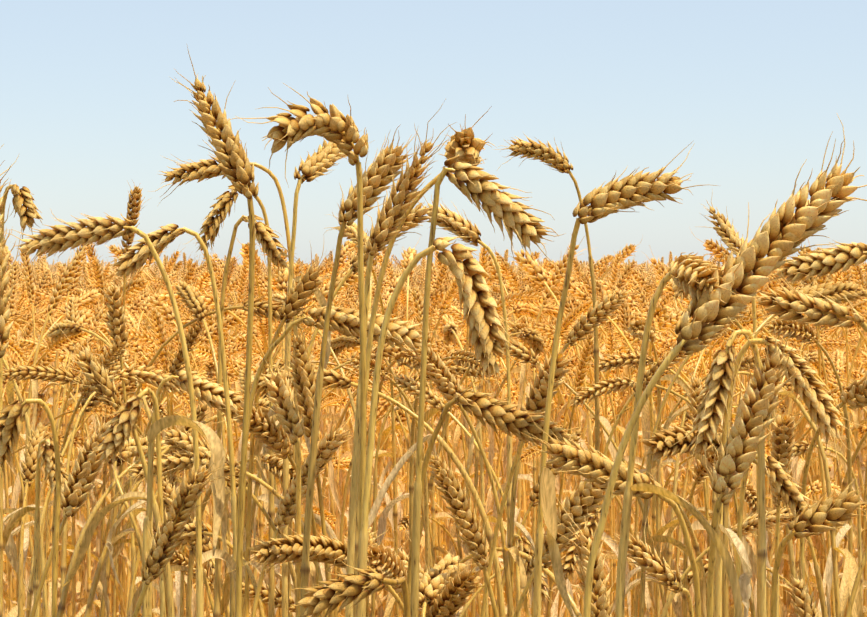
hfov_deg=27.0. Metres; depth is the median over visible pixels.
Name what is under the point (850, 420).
wheat
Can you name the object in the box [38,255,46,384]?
wheat
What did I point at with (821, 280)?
wheat
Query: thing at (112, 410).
wheat
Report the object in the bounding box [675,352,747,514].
wheat
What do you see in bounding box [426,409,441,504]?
wheat
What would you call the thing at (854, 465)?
wheat
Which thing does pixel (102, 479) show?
wheat
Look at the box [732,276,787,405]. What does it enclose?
wheat
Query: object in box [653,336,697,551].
wheat
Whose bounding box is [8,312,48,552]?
wheat
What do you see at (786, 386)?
wheat
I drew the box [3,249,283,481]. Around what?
wheat
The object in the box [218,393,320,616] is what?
wheat
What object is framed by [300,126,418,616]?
wheat
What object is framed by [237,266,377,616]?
wheat
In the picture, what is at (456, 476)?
wheat
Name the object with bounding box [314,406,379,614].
wheat
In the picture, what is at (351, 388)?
wheat
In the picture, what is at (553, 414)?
wheat
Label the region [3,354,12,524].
wheat
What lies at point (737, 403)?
wheat
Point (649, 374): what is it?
wheat
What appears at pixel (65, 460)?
wheat
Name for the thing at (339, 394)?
wheat
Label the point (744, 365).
wheat
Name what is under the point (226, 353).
wheat
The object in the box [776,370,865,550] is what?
wheat
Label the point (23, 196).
wheat
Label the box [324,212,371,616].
wheat
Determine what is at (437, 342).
wheat
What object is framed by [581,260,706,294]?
wheat
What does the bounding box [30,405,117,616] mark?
wheat
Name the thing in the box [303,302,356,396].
wheat
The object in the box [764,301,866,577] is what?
wheat
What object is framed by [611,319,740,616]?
wheat
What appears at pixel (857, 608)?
wheat
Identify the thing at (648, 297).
wheat
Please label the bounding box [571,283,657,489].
wheat
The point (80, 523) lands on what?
wheat
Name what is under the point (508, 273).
wheat
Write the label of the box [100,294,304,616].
wheat
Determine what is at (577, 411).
wheat
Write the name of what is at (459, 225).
wheat
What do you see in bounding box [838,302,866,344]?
wheat
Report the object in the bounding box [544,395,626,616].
wheat
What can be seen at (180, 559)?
wheat
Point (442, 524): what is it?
wheat
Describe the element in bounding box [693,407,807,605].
wheat
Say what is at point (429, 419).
wheat
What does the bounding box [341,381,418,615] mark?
wheat
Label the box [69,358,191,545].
wheat
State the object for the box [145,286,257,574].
wheat
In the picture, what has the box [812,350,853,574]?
wheat
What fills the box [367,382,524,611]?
wheat
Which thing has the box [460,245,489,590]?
wheat
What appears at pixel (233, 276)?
wheat
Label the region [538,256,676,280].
wheat
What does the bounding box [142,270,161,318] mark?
wheat
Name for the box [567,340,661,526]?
wheat
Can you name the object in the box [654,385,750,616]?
wheat
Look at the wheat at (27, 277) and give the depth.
2.95 m
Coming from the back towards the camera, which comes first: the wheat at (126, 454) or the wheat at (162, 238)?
the wheat at (126, 454)
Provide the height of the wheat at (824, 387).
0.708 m
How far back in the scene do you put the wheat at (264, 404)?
1.70 m
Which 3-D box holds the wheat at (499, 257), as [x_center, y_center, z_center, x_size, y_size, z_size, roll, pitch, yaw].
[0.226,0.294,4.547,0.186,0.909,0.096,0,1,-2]
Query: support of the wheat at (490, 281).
on the ground
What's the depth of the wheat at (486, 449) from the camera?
2.69 m
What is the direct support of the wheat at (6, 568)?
on the ground
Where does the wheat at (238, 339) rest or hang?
on the ground
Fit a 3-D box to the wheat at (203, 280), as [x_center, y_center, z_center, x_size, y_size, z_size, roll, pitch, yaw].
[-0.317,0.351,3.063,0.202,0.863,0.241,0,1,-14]
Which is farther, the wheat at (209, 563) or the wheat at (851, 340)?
the wheat at (851, 340)
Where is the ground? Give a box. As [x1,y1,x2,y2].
[41,573,649,616]
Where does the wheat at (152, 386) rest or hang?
on the ground
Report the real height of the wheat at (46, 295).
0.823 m
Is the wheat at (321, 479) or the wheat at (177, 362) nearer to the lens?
the wheat at (177, 362)
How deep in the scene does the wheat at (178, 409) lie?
3.31 m
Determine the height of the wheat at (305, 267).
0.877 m
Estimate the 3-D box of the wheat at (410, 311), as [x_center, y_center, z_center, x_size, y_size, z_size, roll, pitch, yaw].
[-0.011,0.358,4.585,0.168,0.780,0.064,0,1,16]
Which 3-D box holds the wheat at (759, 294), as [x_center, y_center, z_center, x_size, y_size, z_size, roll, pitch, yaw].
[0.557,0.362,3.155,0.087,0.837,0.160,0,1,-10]
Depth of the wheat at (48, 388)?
3.31 m
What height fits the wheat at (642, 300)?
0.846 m
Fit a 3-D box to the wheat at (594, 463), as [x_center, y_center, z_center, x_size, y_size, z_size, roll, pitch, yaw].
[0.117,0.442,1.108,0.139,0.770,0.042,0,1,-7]
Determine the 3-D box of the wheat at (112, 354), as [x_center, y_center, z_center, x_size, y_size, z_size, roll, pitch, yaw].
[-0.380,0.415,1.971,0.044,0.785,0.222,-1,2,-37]
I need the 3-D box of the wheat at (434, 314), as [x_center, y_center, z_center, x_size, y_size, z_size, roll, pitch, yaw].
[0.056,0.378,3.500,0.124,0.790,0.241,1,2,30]
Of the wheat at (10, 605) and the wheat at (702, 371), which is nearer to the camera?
the wheat at (10, 605)
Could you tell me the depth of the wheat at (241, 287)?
3.46 m
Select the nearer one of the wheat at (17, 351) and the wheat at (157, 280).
the wheat at (17, 351)
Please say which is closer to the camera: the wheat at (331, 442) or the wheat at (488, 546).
the wheat at (331, 442)
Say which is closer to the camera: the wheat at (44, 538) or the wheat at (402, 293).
the wheat at (44, 538)
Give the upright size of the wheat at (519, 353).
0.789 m
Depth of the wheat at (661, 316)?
2.34 m
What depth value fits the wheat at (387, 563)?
1.38 m
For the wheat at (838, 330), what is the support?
on the ground
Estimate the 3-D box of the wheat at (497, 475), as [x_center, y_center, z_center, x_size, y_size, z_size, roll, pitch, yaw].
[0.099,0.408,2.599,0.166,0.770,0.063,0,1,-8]
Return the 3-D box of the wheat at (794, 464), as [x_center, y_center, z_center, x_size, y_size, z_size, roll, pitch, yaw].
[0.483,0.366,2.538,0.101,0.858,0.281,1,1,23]
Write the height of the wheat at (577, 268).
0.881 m
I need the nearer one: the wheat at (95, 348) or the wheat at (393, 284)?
the wheat at (393, 284)
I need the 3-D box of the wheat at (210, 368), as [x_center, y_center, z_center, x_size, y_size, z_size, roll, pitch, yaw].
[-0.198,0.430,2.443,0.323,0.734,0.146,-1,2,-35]
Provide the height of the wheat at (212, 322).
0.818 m
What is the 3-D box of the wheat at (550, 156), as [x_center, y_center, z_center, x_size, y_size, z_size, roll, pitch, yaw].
[0.127,0.305,2.004,0.125,1.002,0.043,0,1,1]
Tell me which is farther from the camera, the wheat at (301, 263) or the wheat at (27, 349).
the wheat at (301, 263)
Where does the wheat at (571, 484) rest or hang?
on the ground
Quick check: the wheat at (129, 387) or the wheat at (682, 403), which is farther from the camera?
the wheat at (682, 403)
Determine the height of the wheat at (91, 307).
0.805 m
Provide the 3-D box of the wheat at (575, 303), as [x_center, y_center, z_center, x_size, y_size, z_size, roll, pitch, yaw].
[0.255,0.358,2.757,0.283,0.864,0.101,0,1,9]
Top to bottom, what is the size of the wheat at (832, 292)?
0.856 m
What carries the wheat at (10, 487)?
on the ground
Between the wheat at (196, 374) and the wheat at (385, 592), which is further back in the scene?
the wheat at (196, 374)
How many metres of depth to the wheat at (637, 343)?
2.68 m
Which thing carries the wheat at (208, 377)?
on the ground
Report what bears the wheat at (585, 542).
on the ground
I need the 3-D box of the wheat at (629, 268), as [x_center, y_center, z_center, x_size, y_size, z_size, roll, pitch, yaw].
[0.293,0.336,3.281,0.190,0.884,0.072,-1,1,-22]
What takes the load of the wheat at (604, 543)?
on the ground
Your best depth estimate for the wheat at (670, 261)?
7.08 m
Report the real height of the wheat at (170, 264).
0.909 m
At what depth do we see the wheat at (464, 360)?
2.10 m
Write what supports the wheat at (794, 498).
on the ground
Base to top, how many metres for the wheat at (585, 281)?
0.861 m
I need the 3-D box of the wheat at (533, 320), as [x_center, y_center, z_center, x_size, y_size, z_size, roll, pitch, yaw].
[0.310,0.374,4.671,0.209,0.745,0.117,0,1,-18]
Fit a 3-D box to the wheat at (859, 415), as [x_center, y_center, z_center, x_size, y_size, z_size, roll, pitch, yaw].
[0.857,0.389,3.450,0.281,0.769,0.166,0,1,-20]
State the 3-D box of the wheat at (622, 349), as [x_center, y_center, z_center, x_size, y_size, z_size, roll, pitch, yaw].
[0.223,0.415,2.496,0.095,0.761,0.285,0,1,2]
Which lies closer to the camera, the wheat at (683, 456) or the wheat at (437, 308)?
the wheat at (683, 456)
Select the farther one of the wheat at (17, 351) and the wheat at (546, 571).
the wheat at (17, 351)
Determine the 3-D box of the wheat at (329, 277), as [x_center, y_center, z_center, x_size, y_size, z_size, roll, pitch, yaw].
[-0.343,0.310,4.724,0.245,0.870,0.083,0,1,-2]
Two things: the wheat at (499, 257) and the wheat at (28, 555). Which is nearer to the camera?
the wheat at (28, 555)
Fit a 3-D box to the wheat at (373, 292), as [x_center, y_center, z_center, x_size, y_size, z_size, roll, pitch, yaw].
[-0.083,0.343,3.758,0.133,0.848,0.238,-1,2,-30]
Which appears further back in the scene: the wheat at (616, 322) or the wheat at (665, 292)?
the wheat at (665, 292)
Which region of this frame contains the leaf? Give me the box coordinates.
[142,415,225,616]
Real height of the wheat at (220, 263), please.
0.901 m
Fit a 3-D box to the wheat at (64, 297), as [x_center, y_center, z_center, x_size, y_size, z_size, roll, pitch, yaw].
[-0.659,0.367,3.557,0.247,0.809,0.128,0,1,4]
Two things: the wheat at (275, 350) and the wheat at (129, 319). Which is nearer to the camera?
the wheat at (275, 350)
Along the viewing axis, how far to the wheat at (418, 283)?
7.39 m
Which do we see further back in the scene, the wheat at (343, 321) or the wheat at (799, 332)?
the wheat at (799, 332)
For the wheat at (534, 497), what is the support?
on the ground
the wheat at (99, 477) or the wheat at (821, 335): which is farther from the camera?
the wheat at (821, 335)
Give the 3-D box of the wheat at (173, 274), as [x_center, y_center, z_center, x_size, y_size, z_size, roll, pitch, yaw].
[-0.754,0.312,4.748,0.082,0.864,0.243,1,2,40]
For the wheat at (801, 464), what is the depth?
2.53 m
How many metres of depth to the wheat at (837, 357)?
2.63 m
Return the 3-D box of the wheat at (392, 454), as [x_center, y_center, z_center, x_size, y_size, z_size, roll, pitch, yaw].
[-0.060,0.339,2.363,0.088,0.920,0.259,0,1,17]
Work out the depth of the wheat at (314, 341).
3.91 m
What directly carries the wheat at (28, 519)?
on the ground
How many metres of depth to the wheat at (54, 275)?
7.25 m
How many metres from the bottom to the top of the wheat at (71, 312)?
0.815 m
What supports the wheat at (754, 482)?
on the ground
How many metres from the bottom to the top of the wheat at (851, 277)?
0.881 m
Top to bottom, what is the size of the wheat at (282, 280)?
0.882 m
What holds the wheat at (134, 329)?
on the ground
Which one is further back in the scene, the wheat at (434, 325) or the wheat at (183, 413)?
the wheat at (434, 325)
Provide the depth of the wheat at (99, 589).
2.39 m
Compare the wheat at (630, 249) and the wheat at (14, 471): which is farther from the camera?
the wheat at (630, 249)
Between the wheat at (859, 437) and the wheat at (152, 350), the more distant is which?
the wheat at (152, 350)
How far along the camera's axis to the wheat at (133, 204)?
2.61 m
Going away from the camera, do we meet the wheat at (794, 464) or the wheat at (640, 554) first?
the wheat at (640, 554)
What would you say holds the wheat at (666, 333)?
on the ground
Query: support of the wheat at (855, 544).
on the ground
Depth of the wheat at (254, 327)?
3.79 m
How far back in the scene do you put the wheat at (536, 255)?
4.81 m
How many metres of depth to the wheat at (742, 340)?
3.17 m
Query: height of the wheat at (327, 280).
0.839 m
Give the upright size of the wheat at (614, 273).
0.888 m
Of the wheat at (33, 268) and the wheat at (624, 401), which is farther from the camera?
the wheat at (33, 268)
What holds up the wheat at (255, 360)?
on the ground
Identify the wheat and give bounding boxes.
[0,144,18,253]
[0,184,42,616]
[0,205,20,616]
[0,399,60,616]
[2,314,65,540]
[2,413,41,616]
[3,243,68,582]
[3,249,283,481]
[3,257,31,556]
[3,290,32,443]
[3,304,63,490]
[3,333,141,616]
[3,334,98,596]
[3,339,29,616]
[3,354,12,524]
[3,354,156,581]
[3,358,48,616]
[3,388,108,616]
[3,424,24,615]
[3,433,89,616]
[3,437,83,616]
[3,446,30,611]
[3,460,25,600]
[3,523,28,591]
[3,535,30,607]
[3,590,13,612]
[4,245,16,298]
[4,309,31,597]
[4,319,37,413]
[4,324,100,606]
[4,394,41,601]
[4,402,143,616]
[5,211,235,616]
[5,257,88,300]
[5,267,104,335]
[5,278,58,325]
[5,300,64,391]
[5,347,33,356]
[6,254,355,355]
[6,299,101,616]
[6,326,33,545]
[6,459,15,475]
[7,300,40,336]
[8,257,138,295]
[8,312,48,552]
[8,397,77,505]
[9,255,175,327]
[9,334,34,598]
[9,396,100,507]
[11,360,162,616]
[13,285,101,531]
[15,299,73,391]
[15,463,71,573]
[17,244,98,616]
[17,280,83,602]
[17,334,93,616]
[18,329,187,606]
[18,349,127,530]
[18,413,70,616]
[19,281,26,291]
[19,328,80,474]
[20,262,52,433]
[21,319,91,616]
[21,338,143,555]
[23,287,78,312]
[23,358,97,616]
[24,307,34,425]
[25,300,92,435]
[27,265,40,314]
[27,314,46,326]
[29,304,81,518]
[29,354,145,616]
[30,382,99,555]
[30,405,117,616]
[32,294,134,477]
[34,487,79,609]
[35,244,92,559]
[35,315,92,509]
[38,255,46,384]
[38,256,66,394]
[38,362,118,388]
[41,297,107,616]
[41,305,98,616]
[42,275,154,603]
[42,294,125,616]
[42,349,98,596]
[44,476,75,610]
[45,304,185,597]
[45,318,203,553]
[46,322,101,517]
[47,291,136,480]
[47,300,135,530]
[48,368,177,613]
[50,391,171,577]
[51,264,77,458]
[52,332,148,564]
[52,393,127,616]
[53,46,258,616]
[57,445,237,616]
[59,243,127,611]
[59,340,104,615]
[60,363,196,616]
[61,381,209,616]
[62,337,152,517]
[65,181,159,611]
[65,288,101,348]
[65,326,175,616]
[65,369,127,593]
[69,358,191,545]
[70,281,161,527]
[71,416,98,613]
[72,287,130,424]
[73,296,144,491]
[74,261,99,438]
[75,516,137,616]
[76,275,110,611]
[76,352,141,584]
[76,433,161,613]
[79,342,234,616]
[80,280,166,407]
[80,345,99,511]
[80,377,236,549]
[81,267,179,311]
[82,254,126,593]
[83,306,139,575]
[84,397,268,616]
[85,268,149,561]
[87,387,166,616]
[91,317,187,585]
[97,322,211,616]
[99,277,136,609]
[99,300,219,616]
[99,311,129,616]
[99,345,141,611]
[99,382,176,616]
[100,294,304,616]
[101,433,166,616]
[102,257,111,294]
[104,324,201,605]
[105,244,174,404]
[105,305,142,527]
[106,224,236,576]
[106,369,261,616]
[106,444,327,616]
[109,252,331,330]
[116,240,153,363]
[119,314,140,616]
[120,254,206,616]
[125,323,210,609]
[125,399,198,616]
[125,408,191,616]
[127,375,216,616]
[127,452,344,616]
[128,259,373,354]
[128,279,145,305]
[128,299,256,616]
[128,350,211,609]
[131,355,242,581]
[132,440,241,616]
[134,285,165,492]
[136,406,267,616]
[137,320,163,399]
[138,247,167,277]
[140,249,182,608]
[140,305,195,616]
[140,410,213,600]
[141,319,171,336]
[141,355,262,604]
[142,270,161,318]
[142,280,301,600]
[142,523,264,616]
[144,270,177,325]
[144,282,159,431]
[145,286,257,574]
[146,297,247,588]
[146,343,226,445]
[147,412,296,616]
[151,275,176,289]
[152,472,183,615]
[154,472,213,612]
[156,150,299,616]
[156,330,259,616]
[156,333,209,583]
[161,280,233,330]
[164,274,248,396]
[164,312,264,553]
[164,328,212,594]
[165,302,188,316]
[169,390,210,616]
[170,549,221,601]
[171,270,245,616]
[173,340,262,610]
[174,271,222,439]
[178,330,244,429]
[179,254,373,355]
[180,520,223,616]
[181,376,239,476]
[182,402,216,612]
[184,251,197,356]
[185,328,255,593]
[186,185,281,616]
[188,418,233,610]
[190,513,229,616]
[192,341,327,613]
[193,261,223,616]
[193,371,276,616]
[197,358,340,591]
[199,251,258,542]
[199,307,251,605]
[200,296,249,554]
[204,271,273,493]
[204,360,391,616]
[204,361,381,616]
[204,433,255,616]
[211,256,344,333]
[212,249,239,354]
[213,215,304,616]
[213,254,239,596]
[214,318,255,580]
[216,262,240,286]
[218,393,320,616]
[221,524,403,613]
[222,337,419,616]
[224,83,368,571]
[224,416,267,521]
[225,345,348,535]
[228,353,340,616]
[228,364,505,616]
[229,270,262,334]
[230,303,447,616]
[230,345,281,612]
[232,336,315,523]
[234,260,248,454]
[235,238,268,577]
[235,261,241,357]
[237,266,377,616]
[237,365,322,616]
[240,321,304,545]
[242,272,315,489]
[242,288,263,302]
[242,580,308,616]
[243,361,369,616]
[244,244,333,616]
[244,359,311,616]
[244,361,333,616]
[249,331,267,605]
[251,328,322,566]
[251,402,353,616]
[252,301,293,533]
[253,326,327,506]
[253,354,419,616]
[253,363,324,603]
[254,137,369,616]
[254,326,321,377]
[255,262,353,578]
[255,314,343,616]
[257,504,338,616]
[258,248,303,616]
[260,250,651,447]
[261,203,448,616]
[263,286,355,417]
[263,294,336,517]
[264,360,304,616]
[267,253,349,336]
[268,345,359,611]
[272,244,295,331]
[274,395,355,517]
[277,317,334,616]
[291,240,353,502]
[291,330,341,391]
[291,560,410,616]
[292,305,308,347]
[294,263,303,513]
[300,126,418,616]
[302,263,326,427]
[302,328,333,509]
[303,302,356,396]
[303,304,386,511]
[308,334,479,616]
[310,290,352,353]
[310,337,483,586]
[311,265,346,360]
[313,352,383,597]
[314,319,408,613]
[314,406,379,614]
[317,254,571,378]
[320,269,342,287]
[320,285,355,511]
[320,404,394,613]
[320,457,351,472]
[321,391,430,548]
[323,252,359,349]
[323,252,387,505]
[323,277,336,306]
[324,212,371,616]
[324,382,368,541]
[327,259,380,400]
[327,302,385,616]
[328,249,605,391]
[328,368,405,616]
[330,385,399,572]
[331,332,432,568]
[334,393,467,616]
[334,527,389,578]
[336,255,387,460]
[337,354,428,571]
[337,369,430,515]
[338,295,382,501]
[338,301,435,542]
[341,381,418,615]
[342,348,434,571]
[342,351,392,505]
[343,345,471,616]
[345,99,455,616]
[345,308,381,536]
[345,384,382,616]
[345,398,355,526]
[346,386,434,497]
[347,249,356,264]
[348,231,435,616]
[349,303,424,610]
[350,283,430,478]
[353,107,496,616]
[353,386,422,567]
[353,410,493,616]
[354,271,404,431]
[356,236,528,616]
[358,263,512,317]
[366,348,420,616]
[367,297,404,599]
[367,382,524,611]
[367,521,406,603]
[369,342,474,616]
[370,365,468,614]
[371,356,496,616]
[373,340,467,616]
[374,252,386,269]
[374,272,396,293]
[376,262,542,297]
[376,283,458,532]
[377,277,457,547]
[377,327,545,616]
[378,401,404,541]
[379,530,428,605]
[380,248,402,450]
[380,348,421,616]
[380,372,520,616]
[382,244,430,545]
[382,287,392,305]
[382,368,472,545]
[382,407,473,609]
[383,264,447,549]
[386,345,472,545]
[387,511,477,614]
[390,258,523,288]
[392,278,406,324]
[392,369,513,489]
[393,368,452,611]
[394,261,558,318]
[394,331,530,616]
[396,307,405,320]
[397,296,442,339]
[398,472,429,548]
[399,431,488,616]
[400,320,466,478]
[401,304,503,612]
[402,298,442,452]
[402,438,498,616]
[403,282,413,323]
[403,282,468,616]
[404,303,416,322]
[407,382,591,599]
[408,312,416,323]
[408,320,538,601]
[408,394,470,598]
[409,349,520,554]
[410,156,565,616]
[411,303,492,615]
[412,258,438,375]
[417,318,501,446]
[418,190,534,607]
[419,281,556,615]
[419,543,500,616]
[419,547,582,616]
[422,491,442,570]
[423,379,502,558]
[425,542,497,616]
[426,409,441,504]
[431,346,544,616]
[433,250,451,418]
[435,270,518,567]
[435,355,521,556]
[437,320,529,485]
[437,420,475,538]
[438,334,514,614]
[438,344,532,575]
[440,374,525,610]
[441,349,532,542]
[443,293,562,616]
[443,315,456,511]
[443,321,529,616]
[443,375,514,599]
[443,415,473,557]
[444,361,541,556]
[445,271,461,385]
[446,281,522,535]
[448,257,489,598]
[448,336,550,616]
[449,301,550,616]
[449,353,542,443]
[455,423,584,616]
[458,332,504,534]
[458,378,528,593]
[459,542,573,616]
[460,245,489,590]
[460,348,616,594]
[467,320,548,614]
[470,391,619,616]
[471,339,564,565]
[472,299,567,612]
[480,318,581,616]
[481,360,601,616]
[481,497,526,600]
[484,369,577,606]
[485,245,532,545]
[492,249,533,366]
[492,342,528,573]
[492,430,526,616]
[493,309,577,616]
[494,274,574,452]
[494,329,668,616]
[495,134,600,611]
[496,356,565,482]
[496,379,599,495]
[498,260,575,603]
[498,272,532,505]
[501,235,585,607]
[502,318,556,519]
[503,347,573,502]
[504,248,543,296]
[504,284,577,603]
[505,286,596,613]
[506,245,653,616]
[506,333,595,616]
[506,445,681,616]
[507,286,651,616]
[508,323,622,610]
[510,534,559,615]
[511,278,531,450]
[511,285,555,306]
[513,270,599,383]
[513,314,581,605]
[513,315,546,451]
[513,466,655,616]
[514,404,700,616]
[514,455,547,530]
[515,268,692,609]
[519,314,664,616]
[521,267,711,616]
[527,253,551,378]
[527,319,579,610]
[529,313,626,467]
[530,250,619,379]
[530,259,560,497]
[531,347,606,579]
[532,237,642,471]
[532,318,551,323]
[533,143,716,616]
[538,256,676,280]
[541,257,641,441]
[541,283,616,616]
[541,307,675,614]
[543,345,686,591]
[544,335,590,616]
[544,389,629,608]
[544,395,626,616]
[547,332,632,605]
[548,309,692,616]
[550,296,622,442]
[551,265,668,289]
[551,386,744,616]
[552,395,625,609]
[553,270,640,584]
[553,482,706,609]
[556,257,790,305]
[556,497,615,616]
[559,251,643,420]
[559,308,602,422]
[560,366,622,552]
[561,240,589,426]
[561,338,631,591]
[561,342,634,616]
[566,397,619,616]
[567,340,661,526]
[567,375,756,616]
[568,377,619,583]
[570,330,674,616]
[571,280,660,595]
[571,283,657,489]
[572,258,593,422]
[573,262,625,513]
[573,277,675,531]
[574,276,689,595]
[574,328,638,616]
[577,348,716,615]
[580,259,666,283]
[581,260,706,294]
[582,351,653,567]
[583,114,866,616]
[583,262,866,377]
[585,291,674,520]
[592,323,627,463]
[596,261,607,280]
[597,275,683,616]
[600,285,630,445]
[601,330,668,377]
[601,370,631,603]
[602,298,681,616]
[602,346,637,551]
[602,516,693,616]
[604,383,689,520]
[605,251,802,377]
[605,252,627,456]
[606,255,865,513]
[606,345,634,523]
[606,406,692,616]
[608,323,770,611]
[609,346,685,511]
[611,258,690,509]
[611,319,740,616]
[614,350,713,596]
[615,252,746,616]
[615,324,661,616]
[616,421,676,616]
[618,337,643,453]
[618,339,690,614]
[619,316,690,616]
[622,284,632,292]
[624,272,689,614]
[626,266,690,537]
[629,290,638,304]
[629,304,703,472]
[631,353,696,612]
[634,355,777,616]
[635,333,733,544]
[637,306,677,452]
[639,304,751,616]
[639,422,827,616]
[639,438,750,611]
[640,462,706,612]
[641,305,693,616]
[643,279,739,504]
[645,292,652,396]
[646,245,735,558]
[649,307,763,558]
[649,382,694,616]
[652,366,709,616]
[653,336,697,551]
[654,346,689,536]
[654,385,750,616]
[658,279,676,311]
[660,312,765,616]
[660,336,752,611]
[660,452,752,611]
[660,484,816,616]
[664,335,721,428]
[664,341,722,542]
[664,342,716,504]
[664,344,765,555]
[665,281,798,615]
[666,311,765,536]
[667,382,782,614]
[670,559,790,612]
[671,381,798,616]
[672,300,686,307]
[672,329,766,616]
[672,408,734,555]
[673,412,735,545]
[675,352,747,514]
[675,406,827,616]
[675,420,773,605]
[677,318,753,597]
[677,387,780,616]
[682,452,780,616]
[684,357,752,616]
[686,365,789,611]
[688,485,781,616]
[690,229,824,612]
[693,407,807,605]
[695,371,863,616]
[699,380,704,616]
[701,198,758,616]
[705,348,808,599]
[707,319,812,616]
[710,490,749,606]
[711,437,772,585]
[714,336,866,616]
[722,269,866,616]
[723,337,753,589]
[729,240,817,590]
[729,405,849,608]
[730,301,764,430]
[732,268,866,338]
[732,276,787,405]
[732,462,752,496]
[733,352,748,526]
[734,454,845,616]
[735,320,866,569]
[736,335,750,379]
[740,334,747,388]
[743,307,866,616]
[743,351,846,616]
[744,379,860,616]
[746,369,830,554]
[746,535,756,554]
[750,281,818,616]
[751,285,780,596]
[753,410,799,596]
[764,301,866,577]
[764,307,854,616]
[764,362,863,608]
[766,241,866,291]
[766,351,860,433]
[766,389,808,616]
[766,479,840,616]
[767,317,837,607]
[768,363,833,616]
[770,270,838,546]
[770,473,866,616]
[770,552,819,616]
[772,301,861,554]
[776,338,843,595]
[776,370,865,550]
[777,396,831,616]
[779,271,863,581]
[781,280,801,596]
[782,342,842,529]
[783,341,857,593]
[785,374,864,495]
[788,320,833,601]
[788,425,861,616]
[789,404,847,616]
[791,439,862,607]
[793,322,866,586]
[794,456,857,615]
[796,243,866,588]
[798,337,866,351]
[799,373,866,586]
[805,352,861,460]
[806,324,815,502]
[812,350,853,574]
[814,267,852,544]
[814,274,853,528]
[817,265,864,351]
[817,357,857,482]
[818,366,866,413]
[818,432,866,612]
[820,325,825,341]
[826,365,863,552]
[827,422,866,612]
[828,327,841,335]
[829,418,866,616]
[830,270,857,526]
[830,371,842,558]
[831,423,866,441]
[833,329,856,340]
[836,272,866,613]
[837,336,864,344]
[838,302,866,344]
[838,370,866,547]
[839,352,866,475]
[839,406,866,588]
[840,299,857,339]
[840,337,866,572]
[845,547,866,616]
[848,338,866,360]
[850,264,866,500]
[851,300,866,316]
[851,442,866,458]
[852,450,866,616]
[855,502,866,510]
[859,263,866,273]
[861,360,866,369]
[861,458,866,612]
[863,310,866,322]
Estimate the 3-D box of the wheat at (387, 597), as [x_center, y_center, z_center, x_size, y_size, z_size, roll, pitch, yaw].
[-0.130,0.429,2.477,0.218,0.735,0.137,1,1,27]
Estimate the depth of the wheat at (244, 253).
2.71 m
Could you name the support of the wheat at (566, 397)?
on the ground
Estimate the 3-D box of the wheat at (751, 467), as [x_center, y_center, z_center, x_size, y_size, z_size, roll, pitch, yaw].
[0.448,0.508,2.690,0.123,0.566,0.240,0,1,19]
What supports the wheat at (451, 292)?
on the ground
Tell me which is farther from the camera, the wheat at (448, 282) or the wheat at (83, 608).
the wheat at (448, 282)
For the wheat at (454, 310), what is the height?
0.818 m
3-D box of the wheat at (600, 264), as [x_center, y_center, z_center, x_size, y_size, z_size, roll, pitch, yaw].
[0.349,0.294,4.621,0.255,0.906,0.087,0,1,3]
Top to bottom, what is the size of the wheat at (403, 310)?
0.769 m
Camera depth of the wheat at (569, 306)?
2.69 m
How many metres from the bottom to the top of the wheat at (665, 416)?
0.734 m
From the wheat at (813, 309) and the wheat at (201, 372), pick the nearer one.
the wheat at (813, 309)
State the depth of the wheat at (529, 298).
2.65 m
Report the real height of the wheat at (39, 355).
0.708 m
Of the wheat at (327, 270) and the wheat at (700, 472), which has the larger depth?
the wheat at (327, 270)
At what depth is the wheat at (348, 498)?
3.31 m
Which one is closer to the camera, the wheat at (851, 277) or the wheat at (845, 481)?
the wheat at (845, 481)
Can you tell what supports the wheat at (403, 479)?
on the ground
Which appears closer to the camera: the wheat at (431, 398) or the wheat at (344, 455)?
the wheat at (431, 398)
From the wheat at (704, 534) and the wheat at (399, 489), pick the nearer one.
the wheat at (704, 534)
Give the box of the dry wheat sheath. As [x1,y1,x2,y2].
[540,467,573,616]
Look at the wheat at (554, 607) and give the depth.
2.55 m
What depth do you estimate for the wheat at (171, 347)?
3.10 m
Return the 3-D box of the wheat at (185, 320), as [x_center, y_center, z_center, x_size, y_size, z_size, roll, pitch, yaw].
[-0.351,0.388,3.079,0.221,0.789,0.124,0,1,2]
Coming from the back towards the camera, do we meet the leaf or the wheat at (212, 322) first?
the wheat at (212, 322)
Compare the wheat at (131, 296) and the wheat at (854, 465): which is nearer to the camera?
the wheat at (854, 465)
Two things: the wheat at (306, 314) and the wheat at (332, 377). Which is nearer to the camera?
the wheat at (332, 377)
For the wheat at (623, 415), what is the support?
on the ground
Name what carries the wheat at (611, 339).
on the ground
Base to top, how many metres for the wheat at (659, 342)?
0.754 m
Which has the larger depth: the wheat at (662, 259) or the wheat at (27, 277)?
the wheat at (662, 259)
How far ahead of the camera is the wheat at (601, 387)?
1.98 m
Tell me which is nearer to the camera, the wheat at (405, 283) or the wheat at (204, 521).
the wheat at (204, 521)
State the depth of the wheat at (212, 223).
1.71 m
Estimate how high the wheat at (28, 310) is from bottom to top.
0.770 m
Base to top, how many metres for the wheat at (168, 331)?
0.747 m
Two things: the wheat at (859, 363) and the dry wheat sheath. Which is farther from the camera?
the wheat at (859, 363)
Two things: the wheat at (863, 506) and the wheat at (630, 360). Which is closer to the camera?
the wheat at (630, 360)
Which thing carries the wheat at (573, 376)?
on the ground
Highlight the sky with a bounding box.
[0,0,866,266]
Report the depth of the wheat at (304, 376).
1.45 m
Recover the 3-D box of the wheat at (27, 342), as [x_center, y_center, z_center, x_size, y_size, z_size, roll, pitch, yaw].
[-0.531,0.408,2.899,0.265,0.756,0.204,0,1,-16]
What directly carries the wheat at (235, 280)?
on the ground
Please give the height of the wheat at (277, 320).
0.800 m
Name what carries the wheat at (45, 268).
on the ground
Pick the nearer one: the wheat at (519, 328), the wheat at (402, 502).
the wheat at (519, 328)

